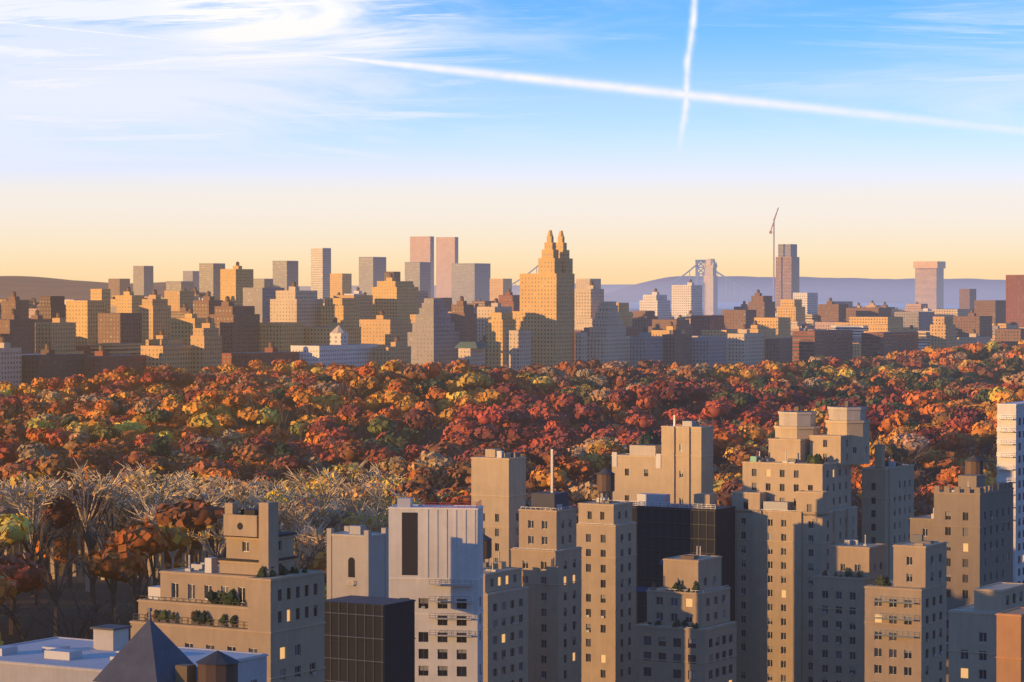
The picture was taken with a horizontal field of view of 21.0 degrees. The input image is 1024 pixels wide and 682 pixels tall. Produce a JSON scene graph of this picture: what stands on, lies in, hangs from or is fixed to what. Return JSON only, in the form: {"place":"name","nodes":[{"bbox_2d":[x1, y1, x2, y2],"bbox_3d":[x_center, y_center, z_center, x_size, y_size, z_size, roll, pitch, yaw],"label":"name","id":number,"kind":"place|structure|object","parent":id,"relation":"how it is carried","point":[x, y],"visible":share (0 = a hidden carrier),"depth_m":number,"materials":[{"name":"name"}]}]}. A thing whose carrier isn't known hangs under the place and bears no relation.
{"place":"outdoors","nodes":[
{"label":"outdoors","id":0,"kind":"place"},
{"bbox_2d":[0,276,165,304],"bbox_3d":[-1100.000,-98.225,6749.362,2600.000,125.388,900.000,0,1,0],"label":"ridge","id":1,"kind":"structure","parent":0,"point":[27,287],"depth_m":6819.82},
{"bbox_2d":[2,309,902,573],"bbox_3d":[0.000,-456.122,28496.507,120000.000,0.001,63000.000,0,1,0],"label":"ground","id":2,"kind":"structure","parent":0,"point":[630,310],"depth_m":961.75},
{"bbox_2d":[0,401,1023,681],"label":"apartment buildings","id":3,"kind":"structure","parent":2,"relation":"on","point":[660,567],"depth_m":565.15,"materials":[{"name":"beige concrete"}]},
{"bbox_2d":[0,236,1023,390],"bbox_3d":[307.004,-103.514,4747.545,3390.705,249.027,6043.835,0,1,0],"label":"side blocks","id":4,"kind":"structure","parent":2,"relation":"on","point":[206,315],"depth_m":2488.13,"materials":[{"name":"beige concrete"}]},
{"bbox_2d":[330,325,489,347],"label":"mansard cupola","id":5,"kind":"object","parent":4,"relation":"on","point":[338,335],"visible":1,"depth_m":2110.02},
{"bbox_2d":[412,298,454,331],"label":"stepped tower","id":6,"kind":"structure","parent":4,"relation":"on","point":[433,315],"depth_m":2214.45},
{"bbox_2d":[589,301,625,336],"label":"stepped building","id":7,"kind":"structure","parent":4,"relation":"on","point":[607,321],"depth_m":2319.96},
{"bbox_2d":[769,208,778,299],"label":"tower crane","id":8,"kind":"object","parent":4,"relation":"on","point":[773,226],"visible":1,"depth_m":6221.89,"materials":[{"name":"brown paint"}]},
{"bbox_2d":[913,261,945,268],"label":"building top","id":9,"kind":"object","parent":4,"relation":"on","point":[929,264],"visible":1,"depth_m":7691.89,"materials":[{"name":"concrete"}]},
{"bbox_2d":[703,259,717,314],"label":"high-rise tower","id":10,"kind":"structure","parent":2,"relation":"on","point":[710,307],"depth_m":7641.96,"materials":[{"name":"concrete"}]},
{"bbox_2d":[512,260,958,304],"bbox_3d":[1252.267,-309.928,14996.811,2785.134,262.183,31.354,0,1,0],"label":"suspension bridge","id":11,"kind":"structure","parent":2,"relation":"on","point":[697,267],"depth_m":14991.88,"materials":[{"name":"silver metal"}]},
{"bbox_2d":[776,244,798,310],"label":"tower under construction","id":12,"kind":"structure","parent":2,"relation":"on","point":[787,272],"depth_m":6235.52},
{"bbox_2d":[604,276,1005,301],"bbox_3d":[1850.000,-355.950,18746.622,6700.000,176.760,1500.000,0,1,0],"label":"distant hills","id":13,"kind":"structure","parent":2,"relation":"on","point":[872,289],"depth_m":18512.68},
{"bbox_2d":[298,284,634,297],"bbox_3d":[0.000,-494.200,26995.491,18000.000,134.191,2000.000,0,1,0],"label":"ridge","id":14,"kind":"structure","parent":0,"point":[610,288],"depth_m":27023.02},
{"bbox_2d":[0,378,997,644],"bbox_3d":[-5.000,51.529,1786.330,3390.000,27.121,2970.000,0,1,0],"label":"park floor","id":15,"kind":"structure","parent":0,"point":[66,604],"depth_m":657.21,"materials":[{"name":"brown soil"}]},
{"bbox_2d":[0,457,424,591],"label":"bare tree branches","id":16,"kind":"object","parent":15,"relation":"on","point":[15,500],"visible":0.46,"depth_m":713.30,"materials":[{"name":"beige plant"}]},
{"bbox_2d":[0,406,996,645],"bbox_3d":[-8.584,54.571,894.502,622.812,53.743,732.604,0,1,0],"label":"park trees","id":17,"kind":"object","parent":15,"relation":"on","point":[132,547],"depth_m":1043.06,"materials":[{"name":"orange plant"}]},
{"bbox_2d":[0,411,996,643],"bbox_3d":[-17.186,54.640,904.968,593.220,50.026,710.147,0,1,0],"label":"tree trunks","id":18,"kind":"object","parent":15,"relation":"on","point":[91,539],"visible":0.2,"depth_m":650.44,"materials":[{"name":"brown plant"}]},
{"bbox_2d":[5,343,1023,452],"bbox_3d":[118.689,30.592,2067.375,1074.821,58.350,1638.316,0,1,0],"label":"bare park trees","id":19,"kind":"object","parent":15,"relation":"on","point":[351,395],"visible":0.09,"depth_m":1427.00,"materials":[{"name":"brown plant"}]},
{"bbox_2d":[11,340,1023,478],"bbox_3d":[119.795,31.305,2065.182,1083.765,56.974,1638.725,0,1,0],"label":"park trees","id":20,"kind":"object","parent":15,"relation":"on","point":[998,361],"depth_m":2108.58,"materials":[{"name":"plant"}]},
{"bbox_2d":[0,358,1023,479],"bbox_3d":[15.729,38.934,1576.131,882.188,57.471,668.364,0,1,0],"label":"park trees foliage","id":21,"kind":"object","parent":20,"relation":"attached to","point":[474,414],"visible":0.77,"depth_m":1456.48,"materials":[{"name":"orange plant"}]},
{"bbox_2d":[0,0,1023,285],"label":"sky","id":22,"kind":"structure","parent":0,"point":[660,137],"materials":[{"name":"blue"}]},
{"bbox_2d":[520,230,574,326],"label":"el dorado twin towers","id":23,"kind":"structure","parent":0,"point":[547,295],"depth_m":2268.78,"materials":[{"name":"beige stone"}]},
{"bbox_2d":[616,302,958,308],"bbox_3d":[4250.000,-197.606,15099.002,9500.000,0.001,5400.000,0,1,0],"label":"hudson river","id":24,"kind":"structure","parent":0,"point":[721,305],"depth_m":14548.68,"materials":[{"name":"blue liquid"}]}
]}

